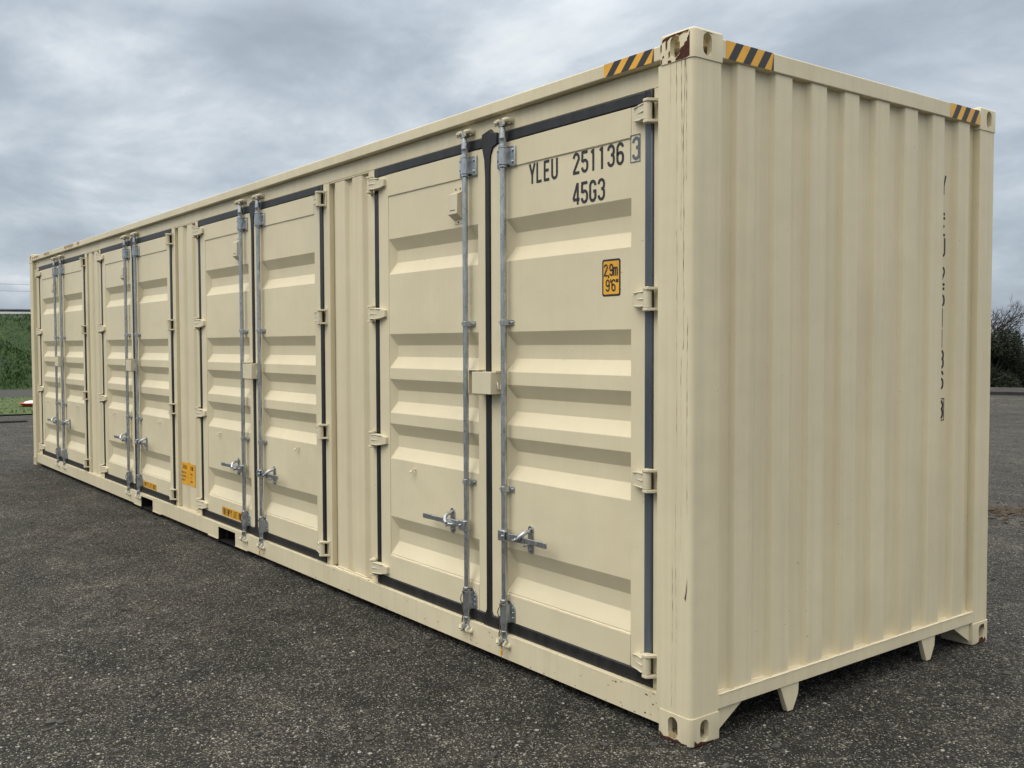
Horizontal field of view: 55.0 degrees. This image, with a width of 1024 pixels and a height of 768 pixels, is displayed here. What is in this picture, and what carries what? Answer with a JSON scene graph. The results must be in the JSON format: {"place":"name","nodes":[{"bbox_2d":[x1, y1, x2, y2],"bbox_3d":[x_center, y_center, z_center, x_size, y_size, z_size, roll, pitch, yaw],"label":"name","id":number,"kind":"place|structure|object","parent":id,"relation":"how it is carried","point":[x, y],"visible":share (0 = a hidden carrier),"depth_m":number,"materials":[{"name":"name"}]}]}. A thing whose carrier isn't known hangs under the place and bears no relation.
{"place":"outdoors","nodes":[
{"label":"outdoors","id":0,"kind":"place"},
{"bbox_2d":[0,420,26,422],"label":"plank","id":1,"kind":"object","parent":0,"point":[16,421],"visible":1,"depth_m":21.18,"materials":[{"name":"grey wood"}]},
{"bbox_2d":[0,314,31,389],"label":"embankment","id":2,"kind":"structure","parent":0,"point":[13,340],"depth_m":38.30,"materials":[{"name":"green plant"}]},
{"bbox_2d":[0,309,30,311],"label":"guard rail","id":3,"kind":"object","parent":2,"relation":"on","point":[15,310],"depth_m":42.40,"materials":[{"name":"metal"}]},
{"bbox_2d":[0,312,30,313],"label":"road kerb","id":4,"kind":"structure","parent":2,"relation":"on","point":[15,312],"depth_m":41.91,"materials":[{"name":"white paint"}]},
{"bbox_2d":[0,397,32,413],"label":"lawn","id":5,"kind":"structure","parent":0,"point":[14,407],"depth_m":25.81,"materials":[{"name":"green plant"}]},
{"bbox_2d":[0,313,32,413],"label":"grass","id":6,"kind":"structure","parent":5,"relation":"on","point":[19,356],"depth_m":37.38,"materials":[{"name":"green plant"}]},
{"bbox_2d":[19,400,32,406],"bbox_3d":[-12.499,0.511,26.010,1.002,0.156,0.691,-2,3,-37],"label":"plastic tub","id":7,"kind":"object","parent":5,"relation":"on","point":[28,403],"visible":0.33,"depth_m":25.67,"materials":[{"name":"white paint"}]},
{"bbox_2d":[0,389,32,397],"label":"lane","id":8,"kind":"structure","parent":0,"point":[17,393],"depth_m":32.84,"materials":[{"name":"grey asphalt"}]},
{"bbox_2d":[0,349,1023,767],"bbox_3d":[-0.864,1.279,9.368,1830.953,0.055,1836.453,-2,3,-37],"label":"ground","id":9,"kind":"structure","parent":0,"point":[56,571],"depth_m":4.84,"materials":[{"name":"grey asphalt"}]},
{"bbox_2d":[29,26,995,747],"bbox_3d":[-2.031,-0.180,9.486,2.436,2.896,12.193,-2,3,-37],"label":"shipping container","id":10,"kind":"object","parent":9,"relation":"on","point":[653,384],"visible":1,"depth_m":4.87,"materials":[{"name":"beige metal"}]},
{"bbox_2d":[35,259,62,464],"bbox_3d":[-6.060,-0.293,12.867,0.120,2.643,1.206,-2,3,-37],"label":"door","id":11,"kind":"structure","parent":10,"relation":"in","point":[50,388],"depth_m":12.92,"materials":[{"name":"beige paint"}]},
{"bbox_2d":[55,254,89,471],"bbox_3d":[-5.326,-0.256,11.902,0.120,2.643,1.280,-2,3,-37],"label":"door","id":12,"kind":"structure","parent":10,"relation":"in","point":[72,361],"depth_m":11.95,"materials":[{"name":"beige paint"}]},
{"bbox_2d":[95,237,135,492],"bbox_3d":[-4.210,-0.201,10.438,0.120,2.643,1.206,-2,3,-37],"label":"door","id":13,"kind":"structure","parent":10,"relation":"in","point":[116,329],"depth_m":10.47,"materials":[{"name":"beige paint"}]},
{"bbox_2d":[126,229,177,504],"bbox_3d":[-3.476,-0.164,9.473,0.120,2.643,1.280,-2,3,-37],"label":"door","id":14,"kind":"structure","parent":10,"relation":"in","point":[152,364],"depth_m":9.50,"materials":[{"name":"beige paint"}]},
{"bbox_2d":[192,202,254,539],"bbox_3d":[-2.360,-0.109,8.009,0.120,2.643,1.205,-2,3,-37],"label":"door","id":15,"kind":"structure","parent":10,"relation":"in","point":[224,323],"depth_m":8.01,"materials":[{"name":"beige paint"}]},
{"bbox_2d":[243,185,329,562],"bbox_3d":[-1.625,-0.039,7.045,0.120,2.710,1.280,-2,3,-37],"label":"door","id":16,"kind":"structure","parent":10,"relation":"in","point":[287,370],"depth_m":7.05,"materials":[{"name":"beige paint"}]},
{"bbox_2d":[366,132,486,628],"bbox_3d":[-0.510,-0.017,5.579,0.120,2.643,1.206,-2,3,-37],"label":"door","id":17,"kind":"structure","parent":10,"relation":"in","point":[429,312],"depth_m":5.55,"materials":[{"name":"beige paint"}]},
{"bbox_2d":[472,89,657,686],"bbox_3d":[0.225,0.052,4.616,0.120,2.710,1.280,-2,3,-37],"label":"door","id":18,"kind":"structure","parent":10,"relation":"in","point":[567,383],"depth_m":4.58,"materials":[{"name":"beige paint"}]},
{"bbox_2d":[990,327,1023,387],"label":"evergreen bush","id":19,"kind":"object","parent":9,"relation":"on","point":[1007,348],"visible":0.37,"depth_m":33.25,"materials":[{"name":"green plant"}]},
{"bbox_2d":[990,387,1023,394],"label":"kerb","id":20,"kind":"object","parent":9,"relation":"on","point":[1004,391],"visible":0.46,"depth_m":31.04,"materials":[{"name":"grey concrete"}]},
{"bbox_2d":[991,296,1023,334],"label":"bare tree","id":21,"kind":"object","parent":9,"relation":"on","point":[1013,317],"visible":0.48,"depth_m":35.17,"materials":[{"name":"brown plant"}]},
{"bbox_2d":[0,0,1023,343],"label":"sky","id":22,"kind":"structure","parent":0,"point":[114,114],"materials":[{"name":"grey"}]},
{"bbox_2d":[988,501,1023,524],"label":"dry soil","id":23,"kind":"structure","parent":0,"point":[1006,510],"depth_m":9.47,"materials":[{"name":"soil"}]}
]}

